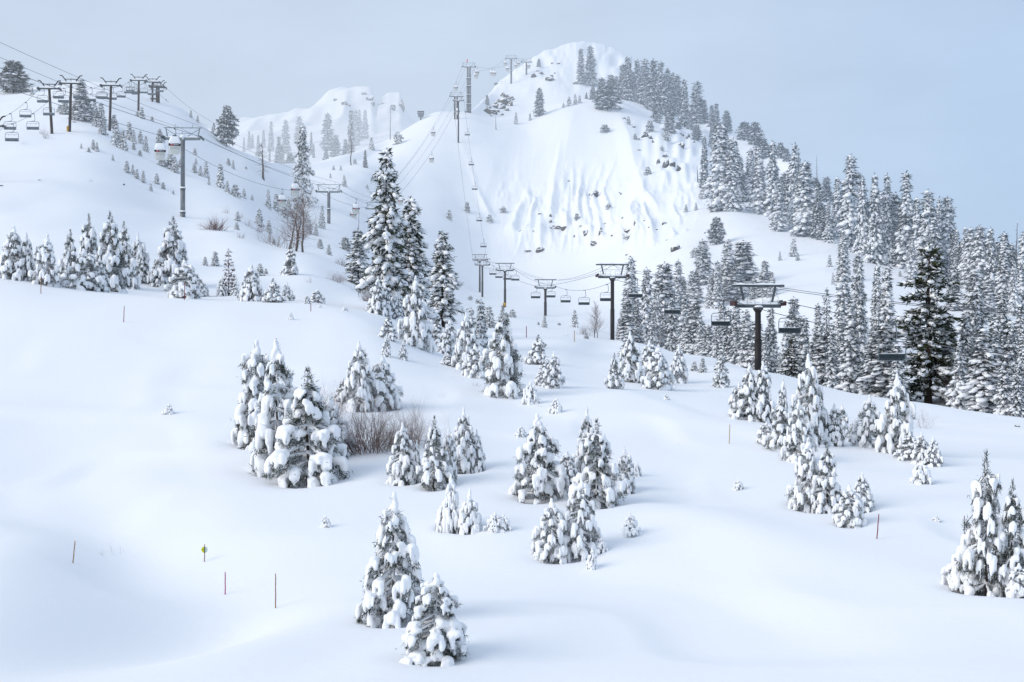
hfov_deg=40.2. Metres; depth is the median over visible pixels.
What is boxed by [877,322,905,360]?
lift chair
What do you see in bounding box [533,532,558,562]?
pine tree
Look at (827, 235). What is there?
conifer tree
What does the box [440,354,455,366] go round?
pine tree
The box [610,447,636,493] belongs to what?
pine tree
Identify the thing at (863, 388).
conifer tree
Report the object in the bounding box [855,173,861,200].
conifer tree
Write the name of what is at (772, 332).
conifer tree
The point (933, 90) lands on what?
sky
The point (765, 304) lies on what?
chairlift tower
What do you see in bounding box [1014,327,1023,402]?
conifer tree
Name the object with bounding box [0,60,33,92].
pine tree
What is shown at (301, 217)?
bare tree
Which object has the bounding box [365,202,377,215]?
gondola tower
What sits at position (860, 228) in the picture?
conifer tree
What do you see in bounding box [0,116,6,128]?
chairlift tower
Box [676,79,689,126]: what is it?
conifer tree
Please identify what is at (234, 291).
pine tree
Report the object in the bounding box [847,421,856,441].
pine tree
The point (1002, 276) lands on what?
conifer tree
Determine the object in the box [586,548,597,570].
pine tree
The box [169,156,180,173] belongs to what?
fir tree
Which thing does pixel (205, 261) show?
fir tree
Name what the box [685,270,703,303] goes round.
conifer tree
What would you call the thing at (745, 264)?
conifer tree
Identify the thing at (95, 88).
haul cable
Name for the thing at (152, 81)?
chairlift tower
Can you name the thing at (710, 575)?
snow slope
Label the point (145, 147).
fir tree
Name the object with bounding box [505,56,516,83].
gondola tower
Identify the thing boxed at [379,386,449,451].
bare shrub
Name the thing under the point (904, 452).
pine tree
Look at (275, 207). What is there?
fir tree
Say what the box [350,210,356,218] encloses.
gondola cabin
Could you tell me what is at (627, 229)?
rock
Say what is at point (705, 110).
conifer tree
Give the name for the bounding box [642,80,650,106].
conifer tree
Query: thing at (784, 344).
conifer tree
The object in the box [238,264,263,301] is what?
pine tree
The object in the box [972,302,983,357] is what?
conifer tree
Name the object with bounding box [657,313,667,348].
conifer tree
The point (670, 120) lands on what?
conifer tree
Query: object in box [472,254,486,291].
chairlift tower
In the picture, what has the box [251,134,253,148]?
conifer tree
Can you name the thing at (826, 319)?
conifer tree
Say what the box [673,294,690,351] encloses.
conifer tree
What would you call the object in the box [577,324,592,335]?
bare shrub
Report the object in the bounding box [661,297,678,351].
conifer tree
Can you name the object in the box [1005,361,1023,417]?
conifer tree
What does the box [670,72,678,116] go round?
conifer tree
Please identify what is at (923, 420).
bare shrub
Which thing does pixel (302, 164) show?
conifer tree
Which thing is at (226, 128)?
pine tree
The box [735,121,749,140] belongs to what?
pine tree
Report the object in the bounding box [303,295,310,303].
pine tree
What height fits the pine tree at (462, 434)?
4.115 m
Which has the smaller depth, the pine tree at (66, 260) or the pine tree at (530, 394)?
the pine tree at (530, 394)
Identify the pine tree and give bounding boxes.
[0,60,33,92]
[0,225,27,280]
[20,231,35,280]
[28,233,60,286]
[33,247,42,275]
[58,230,78,279]
[60,248,109,291]
[77,213,97,278]
[93,256,109,291]
[95,211,130,293]
[117,221,140,289]
[130,233,150,281]
[134,253,149,283]
[145,255,167,287]
[153,216,190,287]
[161,403,174,414]
[162,260,201,298]
[197,276,209,296]
[214,104,240,145]
[216,276,228,295]
[230,280,239,295]
[230,340,280,449]
[237,280,245,299]
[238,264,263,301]
[244,338,317,477]
[257,365,353,488]
[262,278,285,302]
[280,245,298,275]
[281,281,295,300]
[288,312,293,319]
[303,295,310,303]
[311,289,325,303]
[318,395,356,456]
[321,515,330,527]
[334,378,347,401]
[338,340,378,412]
[355,492,424,628]
[366,277,388,317]
[369,353,403,411]
[378,284,394,317]
[378,314,397,341]
[381,334,390,357]
[386,422,416,485]
[392,292,404,320]
[397,275,434,353]
[398,341,407,360]
[399,573,470,666]
[409,440,422,484]
[414,415,453,491]
[416,297,432,337]
[432,319,445,345]
[435,501,443,532]
[436,325,454,356]
[438,424,457,483]
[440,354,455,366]
[442,474,459,533]
[443,319,456,349]
[449,407,478,473]
[450,312,482,371]
[458,488,482,534]
[460,344,485,378]
[469,429,485,473]
[479,305,525,398]
[483,512,505,532]
[496,514,511,532]
[508,413,569,503]
[515,425,526,437]
[522,380,540,404]
[524,335,549,364]
[529,497,571,563]
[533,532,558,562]
[534,370,545,385]
[537,357,552,377]
[542,351,565,388]
[548,397,562,413]
[558,450,578,483]
[563,476,600,561]
[567,419,627,509]
[571,407,600,475]
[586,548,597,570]
[591,85,623,110]
[596,534,607,553]
[604,352,623,389]
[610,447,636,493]
[619,331,644,383]
[622,513,642,536]
[634,461,641,476]
[639,344,674,390]
[640,340,661,376]
[669,344,688,383]
[704,217,725,243]
[728,382,750,416]
[732,363,766,421]
[732,479,744,489]
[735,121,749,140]
[745,122,765,144]
[750,361,775,422]
[751,138,770,157]
[756,421,772,443]
[762,396,789,450]
[775,142,785,158]
[775,335,805,377]
[777,377,787,435]
[778,399,817,462]
[781,148,790,161]
[784,436,800,459]
[784,437,822,513]
[787,350,827,446]
[788,488,805,498]
[806,441,845,513]
[820,401,831,444]
[826,403,845,446]
[832,484,866,527]
[835,404,848,436]
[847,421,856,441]
[849,394,881,447]
[850,472,876,512]
[873,373,916,453]
[893,432,917,460]
[894,241,964,403]
[909,461,933,484]
[910,432,930,463]
[923,436,944,466]
[931,516,941,521]
[941,554,989,594]
[952,449,1009,597]
[989,477,1023,597]
[1003,563,1023,597]
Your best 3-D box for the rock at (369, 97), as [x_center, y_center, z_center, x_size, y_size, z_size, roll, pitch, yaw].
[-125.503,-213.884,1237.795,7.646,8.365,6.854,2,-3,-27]
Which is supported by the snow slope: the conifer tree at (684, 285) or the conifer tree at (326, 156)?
the conifer tree at (684, 285)
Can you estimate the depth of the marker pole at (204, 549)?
59.36 m
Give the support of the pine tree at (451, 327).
on the snow slope
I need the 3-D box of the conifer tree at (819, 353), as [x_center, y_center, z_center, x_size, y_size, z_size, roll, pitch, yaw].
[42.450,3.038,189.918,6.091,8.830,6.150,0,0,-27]
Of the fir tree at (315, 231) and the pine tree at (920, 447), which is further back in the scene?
the fir tree at (315, 231)
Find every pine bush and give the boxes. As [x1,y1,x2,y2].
[229,185,240,197]
[339,237,351,250]
[392,132,403,144]
[446,210,453,220]
[464,202,469,211]
[486,215,493,222]
[508,309,516,317]
[599,124,610,132]
[642,167,651,175]
[645,120,654,131]
[653,114,662,123]
[661,130,671,140]
[690,247,697,257]
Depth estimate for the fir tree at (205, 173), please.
345.76 m
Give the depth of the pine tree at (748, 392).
91.58 m
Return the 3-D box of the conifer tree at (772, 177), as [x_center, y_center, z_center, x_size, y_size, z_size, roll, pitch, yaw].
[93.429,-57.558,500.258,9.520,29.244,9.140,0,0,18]
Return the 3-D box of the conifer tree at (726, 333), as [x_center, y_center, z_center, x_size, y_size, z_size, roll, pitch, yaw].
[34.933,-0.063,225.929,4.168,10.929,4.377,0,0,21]
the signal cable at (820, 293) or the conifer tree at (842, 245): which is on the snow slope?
the conifer tree at (842, 245)
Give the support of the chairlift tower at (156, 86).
on the snow slope
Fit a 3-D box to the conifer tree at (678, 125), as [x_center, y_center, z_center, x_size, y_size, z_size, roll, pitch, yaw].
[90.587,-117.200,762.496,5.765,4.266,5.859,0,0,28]
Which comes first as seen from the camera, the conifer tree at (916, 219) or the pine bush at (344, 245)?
the pine bush at (344, 245)
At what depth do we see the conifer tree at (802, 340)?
209.52 m
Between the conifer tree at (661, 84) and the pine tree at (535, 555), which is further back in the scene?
the conifer tree at (661, 84)
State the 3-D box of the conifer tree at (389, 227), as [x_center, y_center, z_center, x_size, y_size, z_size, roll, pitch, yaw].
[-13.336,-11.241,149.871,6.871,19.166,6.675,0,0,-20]
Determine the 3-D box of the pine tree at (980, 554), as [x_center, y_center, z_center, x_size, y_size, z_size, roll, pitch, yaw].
[16.067,6.490,47.743,1.921,5.792,2.032,0,0,36]
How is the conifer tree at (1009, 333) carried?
on the snow slope
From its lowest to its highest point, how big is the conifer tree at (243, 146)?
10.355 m
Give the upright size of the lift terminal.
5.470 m
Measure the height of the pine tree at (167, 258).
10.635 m
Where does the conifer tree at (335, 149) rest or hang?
on the peak
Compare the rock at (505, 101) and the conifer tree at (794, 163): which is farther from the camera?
the rock at (505, 101)
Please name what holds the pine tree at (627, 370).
on the snow slope
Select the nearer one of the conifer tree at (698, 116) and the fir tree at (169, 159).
the fir tree at (169, 159)
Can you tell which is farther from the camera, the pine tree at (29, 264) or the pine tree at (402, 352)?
the pine tree at (29, 264)
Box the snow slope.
[0,41,1023,681]
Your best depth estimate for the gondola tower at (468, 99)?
771.53 m
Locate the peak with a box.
[207,86,415,163]
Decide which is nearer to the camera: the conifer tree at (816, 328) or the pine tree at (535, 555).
the pine tree at (535, 555)
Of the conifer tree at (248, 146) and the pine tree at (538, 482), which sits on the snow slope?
the pine tree at (538, 482)
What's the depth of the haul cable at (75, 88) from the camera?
335.91 m
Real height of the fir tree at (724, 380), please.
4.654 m
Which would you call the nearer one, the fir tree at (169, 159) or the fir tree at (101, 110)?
the fir tree at (169, 159)
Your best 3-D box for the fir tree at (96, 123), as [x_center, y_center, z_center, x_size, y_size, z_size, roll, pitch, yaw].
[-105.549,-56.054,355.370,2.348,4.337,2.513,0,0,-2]
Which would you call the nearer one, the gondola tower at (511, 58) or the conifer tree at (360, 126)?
the gondola tower at (511, 58)
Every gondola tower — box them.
[161,124,203,216]
[315,184,341,223]
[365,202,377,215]
[449,92,462,118]
[462,59,475,112]
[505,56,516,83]
[521,59,531,74]
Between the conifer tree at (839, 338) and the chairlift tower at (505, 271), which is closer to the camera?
the conifer tree at (839, 338)
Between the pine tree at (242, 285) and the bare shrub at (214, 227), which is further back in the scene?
the bare shrub at (214, 227)
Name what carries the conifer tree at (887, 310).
on the snow slope
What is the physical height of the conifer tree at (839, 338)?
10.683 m
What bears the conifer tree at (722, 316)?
on the snow slope
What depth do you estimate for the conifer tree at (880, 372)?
170.81 m
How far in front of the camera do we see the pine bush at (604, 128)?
732.71 m
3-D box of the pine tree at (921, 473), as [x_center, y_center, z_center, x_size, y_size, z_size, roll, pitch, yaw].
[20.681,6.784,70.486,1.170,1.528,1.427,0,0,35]
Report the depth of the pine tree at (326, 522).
62.35 m
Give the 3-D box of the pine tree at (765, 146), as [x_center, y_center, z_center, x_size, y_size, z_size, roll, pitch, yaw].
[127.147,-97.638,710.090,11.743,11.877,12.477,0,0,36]
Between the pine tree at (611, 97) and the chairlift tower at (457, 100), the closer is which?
the chairlift tower at (457, 100)
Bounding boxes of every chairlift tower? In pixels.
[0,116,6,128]
[37,80,61,133]
[59,75,82,131]
[99,77,121,130]
[130,74,147,110]
[144,76,160,101]
[148,80,164,102]
[150,82,166,102]
[453,96,463,142]
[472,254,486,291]
[475,258,489,296]
[495,262,514,306]
[534,278,555,315]
[595,262,629,339]
[730,283,786,369]
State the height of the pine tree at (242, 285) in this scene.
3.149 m
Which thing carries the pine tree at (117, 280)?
on the snow slope
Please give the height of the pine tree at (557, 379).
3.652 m
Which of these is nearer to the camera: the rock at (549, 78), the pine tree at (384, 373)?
the pine tree at (384, 373)
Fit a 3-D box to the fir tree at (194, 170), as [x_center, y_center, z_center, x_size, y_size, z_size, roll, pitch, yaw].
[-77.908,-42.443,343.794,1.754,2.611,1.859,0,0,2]
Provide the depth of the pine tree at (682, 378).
127.58 m
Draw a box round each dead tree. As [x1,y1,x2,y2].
[257,143,272,180]
[348,124,354,164]
[1014,220,1019,266]
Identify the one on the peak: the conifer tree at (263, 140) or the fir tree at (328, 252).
the conifer tree at (263, 140)
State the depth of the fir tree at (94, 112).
361.45 m
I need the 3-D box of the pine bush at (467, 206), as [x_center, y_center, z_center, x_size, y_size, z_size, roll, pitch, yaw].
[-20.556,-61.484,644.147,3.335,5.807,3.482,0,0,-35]
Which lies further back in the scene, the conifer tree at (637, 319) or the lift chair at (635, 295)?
the conifer tree at (637, 319)
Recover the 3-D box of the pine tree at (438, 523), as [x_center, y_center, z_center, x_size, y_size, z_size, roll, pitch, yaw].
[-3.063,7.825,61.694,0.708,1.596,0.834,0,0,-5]
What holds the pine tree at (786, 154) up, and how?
on the snow slope
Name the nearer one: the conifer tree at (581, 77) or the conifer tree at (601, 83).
the conifer tree at (601, 83)
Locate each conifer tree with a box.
[68,79,93,120]
[242,137,245,151]
[246,131,251,148]
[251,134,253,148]
[255,135,261,156]
[261,129,265,147]
[266,121,274,151]
[273,135,281,162]
[281,119,291,153]
[281,147,285,163]
[285,153,295,163]
[288,123,318,204]
[293,116,303,143]
[309,132,312,154]
[319,112,334,150]
[322,148,328,159]
[329,135,342,157]
[341,139,347,154]
[343,228,370,284]
[346,110,355,153]
[350,109,361,145]
[353,147,410,307]
[358,109,363,140]
[362,110,368,138]
[363,150,368,167]
[396,196,440,320]
[427,230,469,327]
[533,87,545,116]
[575,48,586,83]
[583,45,597,85]
[587,85,595,99]
[594,77,606,109]
[605,74,620,97]
[614,76,621,97]
[615,318,622,338]
[617,256,639,330]
[617,299,638,342]
[618,63,625,99]
[620,56,635,100]
[630,72,635,89]
[631,59,640,102]
[633,298,644,343]
[635,58,649,104]
[639,266,655,344]
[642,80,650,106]
[645,59,658,110]
[645,311,657,345]
[646,292,662,345]
[650,84,663,119]
[652,261,679,335]
[653,62,666,115]
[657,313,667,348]
[661,68,674,112]
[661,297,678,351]
[662,101,676,133]
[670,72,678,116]
[672,259,683,315]
[673,74,681,113]
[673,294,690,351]
[674,122,682,128]
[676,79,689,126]
[679,276,687,293]
[679,320,696,354]
[683,300,705,354]
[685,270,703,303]
[686,110,693,129]
[687,80,707,122]
[691,125,703,140]
[693,239,714,285]
[693,316,703,353]
[695,324,713,356]
[697,136,708,187]
[701,99,709,123]
[702,122,730,211]
[704,275,713,308]
[705,105,713,126]
[707,126,712,146]
[709,120,717,153]
[709,326,721,357]
[710,260,725,308]
[712,103,720,132]
[716,295,726,342]
[718,308,732,361]
[719,239,737,299]
[721,110,732,132]
[721,137,747,211]
[722,267,749,299]
[726,306,742,363]
[733,240,759,287]
[734,309,752,368]
[738,155,747,200]
[744,148,754,202]
[745,321,769,369]
[746,147,766,214]
[747,276,758,299]
[755,260,770,296]
[761,141,780,216]
[761,332,770,371]
[764,308,780,373]
[766,272,777,297]
[768,184,789,230]
[776,352,784,374]
[780,320,790,374]
[781,172,790,211]
[784,142,800,229]
[784,167,791,222]
[786,296,801,368]
[788,161,817,236]
[794,317,810,377]
[804,339,815,373]
[806,331,840,384]
[808,181,822,237]
[811,178,822,188]
[811,302,822,348]
[816,203,826,239]
[819,289,834,344]
[820,176,833,201]
[821,201,835,243]
[822,331,840,389]
[830,254,851,336]
[831,177,842,239]
[833,302,864,393]
[834,153,861,250]
[834,231,853,282]
[834,316,844,383]
[845,249,870,338]
[850,175,868,255]
[853,322,914,401]
[853,343,877,394]
[854,297,869,376]
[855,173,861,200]
[863,172,886,264]
[864,201,870,233]
[867,263,881,350]
[871,305,881,359]
[878,191,883,234]
[878,265,897,349]
[880,173,894,265]
[884,344,910,400]
[889,192,901,258]
[891,214,907,266]
[892,170,914,268]
[903,240,918,279]
[904,198,921,264]
[914,189,943,276]
[923,216,947,278]
[933,322,957,397]
[936,196,942,232]
[938,196,959,275]
[942,272,967,310]
[944,339,967,409]
[945,231,955,278]
[949,230,960,279]
[952,239,961,278]
[954,266,990,357]
[955,326,1001,413]
[957,227,967,285]
[957,311,974,379]
[960,227,974,288]
[964,364,971,409]
[965,224,987,293]
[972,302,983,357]
[979,280,997,319]
[980,227,998,296]
[987,315,1005,403]
[991,241,1001,275]
[991,359,1013,415]
[993,230,1012,310]
[993,287,1010,360]
[1001,319,1019,380]
[1005,243,1017,281]
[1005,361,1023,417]
[1007,261,1021,315]
[1012,304,1023,358]
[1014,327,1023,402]
[1016,231,1023,310]
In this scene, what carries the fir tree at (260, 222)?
on the snow slope
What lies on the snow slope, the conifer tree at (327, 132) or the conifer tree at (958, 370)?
the conifer tree at (958, 370)
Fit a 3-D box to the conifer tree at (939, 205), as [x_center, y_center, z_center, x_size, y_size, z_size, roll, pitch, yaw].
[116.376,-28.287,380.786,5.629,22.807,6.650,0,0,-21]
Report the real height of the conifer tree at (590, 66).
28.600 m
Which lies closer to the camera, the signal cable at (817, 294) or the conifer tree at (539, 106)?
the signal cable at (817, 294)
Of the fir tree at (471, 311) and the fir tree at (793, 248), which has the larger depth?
the fir tree at (793, 248)
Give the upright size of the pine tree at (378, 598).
5.265 m
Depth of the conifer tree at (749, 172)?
540.44 m
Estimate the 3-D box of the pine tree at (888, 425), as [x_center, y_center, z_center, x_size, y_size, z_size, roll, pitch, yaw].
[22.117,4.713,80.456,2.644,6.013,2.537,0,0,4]
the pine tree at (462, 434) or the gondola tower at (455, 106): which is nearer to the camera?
the pine tree at (462, 434)
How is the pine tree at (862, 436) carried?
on the snow slope
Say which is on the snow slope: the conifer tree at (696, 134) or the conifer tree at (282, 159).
the conifer tree at (696, 134)
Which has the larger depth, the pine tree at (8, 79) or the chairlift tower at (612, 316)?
the pine tree at (8, 79)
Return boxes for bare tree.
[267,188,323,251]
[586,301,609,337]
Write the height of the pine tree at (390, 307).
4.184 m
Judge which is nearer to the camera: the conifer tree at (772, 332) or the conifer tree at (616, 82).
the conifer tree at (772, 332)
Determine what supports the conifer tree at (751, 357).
on the snow slope
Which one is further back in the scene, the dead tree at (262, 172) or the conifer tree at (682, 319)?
the dead tree at (262, 172)
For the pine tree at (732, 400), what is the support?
on the snow slope
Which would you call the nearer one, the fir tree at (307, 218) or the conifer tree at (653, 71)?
the fir tree at (307, 218)
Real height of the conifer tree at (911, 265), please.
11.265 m
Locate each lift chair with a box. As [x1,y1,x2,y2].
[4,113,15,129]
[5,123,18,140]
[19,102,30,117]
[26,113,38,129]
[37,92,47,102]
[43,100,54,115]
[53,84,63,98]
[58,88,68,102]
[73,84,83,98]
[96,91,106,98]
[107,87,116,99]
[117,86,125,97]
[547,285,554,297]
[561,289,570,302]
[578,290,589,304]
[600,284,610,300]
[628,278,642,297]
[664,293,680,313]
[711,300,729,325]
[778,302,800,332]
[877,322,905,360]
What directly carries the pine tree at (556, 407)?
on the snow slope
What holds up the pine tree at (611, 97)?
on the snow slope
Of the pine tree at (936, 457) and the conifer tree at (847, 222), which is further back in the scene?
the conifer tree at (847, 222)
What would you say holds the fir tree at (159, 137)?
on the snow slope
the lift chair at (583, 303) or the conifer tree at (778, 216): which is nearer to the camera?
the lift chair at (583, 303)
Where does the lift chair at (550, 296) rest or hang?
hanging from the haul cable at (786, 302)
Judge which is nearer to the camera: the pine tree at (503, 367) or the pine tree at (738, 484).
the pine tree at (738, 484)
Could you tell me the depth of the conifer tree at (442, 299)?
183.14 m
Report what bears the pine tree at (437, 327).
on the snow slope
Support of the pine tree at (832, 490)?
on the snow slope
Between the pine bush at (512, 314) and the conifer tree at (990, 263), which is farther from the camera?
the pine bush at (512, 314)
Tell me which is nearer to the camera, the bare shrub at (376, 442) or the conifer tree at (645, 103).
the bare shrub at (376, 442)
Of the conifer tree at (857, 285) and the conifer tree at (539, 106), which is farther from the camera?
the conifer tree at (539, 106)
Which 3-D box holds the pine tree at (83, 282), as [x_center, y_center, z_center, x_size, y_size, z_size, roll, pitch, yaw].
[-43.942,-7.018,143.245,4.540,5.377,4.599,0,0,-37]
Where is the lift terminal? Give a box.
[417,111,423,119]
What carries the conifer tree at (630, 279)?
on the snow slope
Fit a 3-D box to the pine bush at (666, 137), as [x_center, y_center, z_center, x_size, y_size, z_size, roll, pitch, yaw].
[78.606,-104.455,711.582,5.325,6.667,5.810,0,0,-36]
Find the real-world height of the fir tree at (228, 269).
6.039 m
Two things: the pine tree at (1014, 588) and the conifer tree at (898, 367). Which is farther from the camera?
the conifer tree at (898, 367)
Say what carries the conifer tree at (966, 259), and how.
on the snow slope
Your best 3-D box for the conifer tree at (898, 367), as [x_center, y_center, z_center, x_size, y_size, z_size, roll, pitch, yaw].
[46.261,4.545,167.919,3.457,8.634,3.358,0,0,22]
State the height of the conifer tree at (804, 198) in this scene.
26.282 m
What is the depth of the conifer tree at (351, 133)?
830.38 m
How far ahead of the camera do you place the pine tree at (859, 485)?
63.27 m
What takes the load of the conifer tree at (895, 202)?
on the snow slope
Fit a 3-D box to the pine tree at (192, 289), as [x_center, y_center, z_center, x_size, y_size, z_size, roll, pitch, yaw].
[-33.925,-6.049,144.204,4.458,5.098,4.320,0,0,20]
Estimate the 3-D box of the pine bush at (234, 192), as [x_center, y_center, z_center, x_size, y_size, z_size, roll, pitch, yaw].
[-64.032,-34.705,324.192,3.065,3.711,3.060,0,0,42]
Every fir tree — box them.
[59,103,68,113]
[67,104,79,119]
[89,101,100,122]
[91,140,94,149]
[92,114,99,126]
[94,142,99,151]
[97,102,107,126]
[97,119,109,134]
[110,123,120,147]
[111,115,118,128]
[119,129,127,150]
[123,161,130,172]
[125,122,131,139]
[130,129,136,143]
[134,169,138,178]
[137,131,143,143]
[139,107,144,118]
[141,170,145,182]
[142,136,148,152]
[154,173,160,183]
[155,128,165,143]
[157,160,166,166]
[165,154,173,168]
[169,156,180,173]
[191,163,197,172]
[198,165,203,176]
[202,257,207,265]
[203,161,209,177]
[210,123,215,134]
[210,251,218,265]
[216,163,225,188]
[221,249,235,295]
[224,181,229,192]
[234,211,240,220]
[254,209,264,226]
[256,263,265,275]
[265,189,271,209]
[266,220,272,232]
[272,193,281,211]
[280,207,287,218]
[285,199,292,215]
[291,196,302,223]
[301,213,312,233]
[313,223,318,235]
[317,239,323,248]
[318,205,325,228]
[326,245,332,255]
[341,175,347,186]
[368,137,374,149]
[468,309,476,343]
[475,298,488,347]
[485,307,496,327]
[513,113,517,123]
[542,316,547,327]
[566,97,571,105]
[570,310,578,327]
[618,329,637,356]
[690,361,697,370]
[697,358,707,372]
[698,180,708,199]
[712,341,730,387]
[787,238,797,255]
[826,255,832,266]
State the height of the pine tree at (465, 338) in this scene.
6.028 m
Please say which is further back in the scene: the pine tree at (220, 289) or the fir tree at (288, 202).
the fir tree at (288, 202)
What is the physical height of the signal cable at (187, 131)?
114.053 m
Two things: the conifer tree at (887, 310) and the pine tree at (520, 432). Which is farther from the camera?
the conifer tree at (887, 310)
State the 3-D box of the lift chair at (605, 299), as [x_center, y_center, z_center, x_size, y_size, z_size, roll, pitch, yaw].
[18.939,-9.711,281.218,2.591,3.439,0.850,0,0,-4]
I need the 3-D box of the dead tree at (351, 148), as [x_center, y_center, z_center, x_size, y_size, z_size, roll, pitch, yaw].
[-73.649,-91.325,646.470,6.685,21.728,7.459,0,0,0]
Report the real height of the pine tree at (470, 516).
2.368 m
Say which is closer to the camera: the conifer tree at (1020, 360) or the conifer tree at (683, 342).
the conifer tree at (1020, 360)
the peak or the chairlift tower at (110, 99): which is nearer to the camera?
the chairlift tower at (110, 99)
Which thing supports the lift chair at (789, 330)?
hanging from the haul cable at (786, 302)
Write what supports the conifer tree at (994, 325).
on the snow slope
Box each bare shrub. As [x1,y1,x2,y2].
[194,212,233,231]
[243,213,314,249]
[309,364,349,427]
[326,271,347,285]
[332,377,445,455]
[359,289,370,300]
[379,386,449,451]
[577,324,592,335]
[914,407,936,428]
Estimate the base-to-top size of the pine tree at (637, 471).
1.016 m
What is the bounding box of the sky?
[0,0,1023,272]
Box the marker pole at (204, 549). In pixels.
[201,544,207,561]
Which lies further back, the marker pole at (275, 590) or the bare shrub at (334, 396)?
the bare shrub at (334, 396)
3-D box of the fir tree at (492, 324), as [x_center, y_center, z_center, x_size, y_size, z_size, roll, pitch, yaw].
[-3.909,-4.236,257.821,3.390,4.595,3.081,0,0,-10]
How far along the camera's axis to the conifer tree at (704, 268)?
376.19 m
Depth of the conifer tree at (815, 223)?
440.44 m
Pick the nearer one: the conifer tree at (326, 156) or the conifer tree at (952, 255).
the conifer tree at (952, 255)
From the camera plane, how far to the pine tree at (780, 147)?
694.41 m
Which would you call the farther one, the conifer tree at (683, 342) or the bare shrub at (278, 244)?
the bare shrub at (278, 244)
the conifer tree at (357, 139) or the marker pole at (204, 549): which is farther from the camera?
the conifer tree at (357, 139)
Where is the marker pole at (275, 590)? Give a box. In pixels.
[275,574,275,607]
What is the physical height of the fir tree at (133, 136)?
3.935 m
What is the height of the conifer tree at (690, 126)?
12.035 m
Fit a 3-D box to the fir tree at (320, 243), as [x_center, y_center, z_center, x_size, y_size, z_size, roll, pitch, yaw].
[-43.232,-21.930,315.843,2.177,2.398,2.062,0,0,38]
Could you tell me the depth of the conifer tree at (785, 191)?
476.05 m
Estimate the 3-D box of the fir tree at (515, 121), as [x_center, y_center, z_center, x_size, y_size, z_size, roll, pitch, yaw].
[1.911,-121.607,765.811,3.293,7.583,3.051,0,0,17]
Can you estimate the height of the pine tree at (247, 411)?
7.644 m
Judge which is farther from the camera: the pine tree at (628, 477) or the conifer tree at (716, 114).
the conifer tree at (716, 114)
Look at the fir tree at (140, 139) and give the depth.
355.58 m
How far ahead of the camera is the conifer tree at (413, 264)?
157.39 m
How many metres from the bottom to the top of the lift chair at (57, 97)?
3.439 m
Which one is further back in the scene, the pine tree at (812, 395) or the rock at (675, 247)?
the rock at (675, 247)
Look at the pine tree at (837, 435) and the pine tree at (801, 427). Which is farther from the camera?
the pine tree at (837, 435)
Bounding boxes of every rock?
[366,95,373,100]
[399,99,404,112]
[483,108,491,113]
[494,102,505,108]
[499,97,509,105]
[536,247,543,252]
[545,76,553,80]
[591,189,598,196]
[624,226,631,232]
[662,157,668,167]
[670,244,679,251]
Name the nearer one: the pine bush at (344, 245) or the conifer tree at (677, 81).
the pine bush at (344, 245)
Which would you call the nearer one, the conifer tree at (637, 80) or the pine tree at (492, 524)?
the pine tree at (492, 524)
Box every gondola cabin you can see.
[154,135,165,159]
[168,128,180,154]
[278,189,286,206]
[291,177,299,196]
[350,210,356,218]
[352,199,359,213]
[398,196,402,205]
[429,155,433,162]
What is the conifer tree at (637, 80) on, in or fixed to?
on the snow slope
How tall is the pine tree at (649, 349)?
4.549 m
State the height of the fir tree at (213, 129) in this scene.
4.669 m
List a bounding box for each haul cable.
[1,59,530,205]
[2,60,520,207]
[2,82,217,127]
[6,81,206,125]
[453,103,1023,356]
[464,103,1023,341]
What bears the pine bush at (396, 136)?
on the snow slope
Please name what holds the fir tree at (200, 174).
on the snow slope
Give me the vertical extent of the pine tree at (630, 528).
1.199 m
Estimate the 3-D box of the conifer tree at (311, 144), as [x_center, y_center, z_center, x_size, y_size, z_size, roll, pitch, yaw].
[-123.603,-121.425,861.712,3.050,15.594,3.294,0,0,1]
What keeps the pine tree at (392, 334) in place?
on the snow slope
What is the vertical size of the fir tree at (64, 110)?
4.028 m
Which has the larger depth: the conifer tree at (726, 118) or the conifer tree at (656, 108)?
the conifer tree at (726, 118)
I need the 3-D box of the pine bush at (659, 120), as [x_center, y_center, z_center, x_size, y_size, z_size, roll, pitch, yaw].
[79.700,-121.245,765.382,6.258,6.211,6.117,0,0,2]
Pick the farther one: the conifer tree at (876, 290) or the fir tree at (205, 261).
the conifer tree at (876, 290)
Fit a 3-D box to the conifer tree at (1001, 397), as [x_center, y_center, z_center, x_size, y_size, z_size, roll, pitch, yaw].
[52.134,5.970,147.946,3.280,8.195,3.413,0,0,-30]
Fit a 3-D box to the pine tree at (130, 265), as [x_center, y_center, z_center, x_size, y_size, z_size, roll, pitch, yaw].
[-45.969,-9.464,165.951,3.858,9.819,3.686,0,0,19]
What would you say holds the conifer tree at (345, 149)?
on the peak
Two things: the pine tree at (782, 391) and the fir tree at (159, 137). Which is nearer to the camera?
the pine tree at (782, 391)
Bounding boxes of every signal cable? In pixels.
[0,42,469,194]
[0,57,464,201]
[478,254,1023,313]
[483,257,1023,312]
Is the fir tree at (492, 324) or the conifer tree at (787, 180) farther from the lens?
the conifer tree at (787, 180)
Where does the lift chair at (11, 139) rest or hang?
hanging from the haul cable at (95, 88)

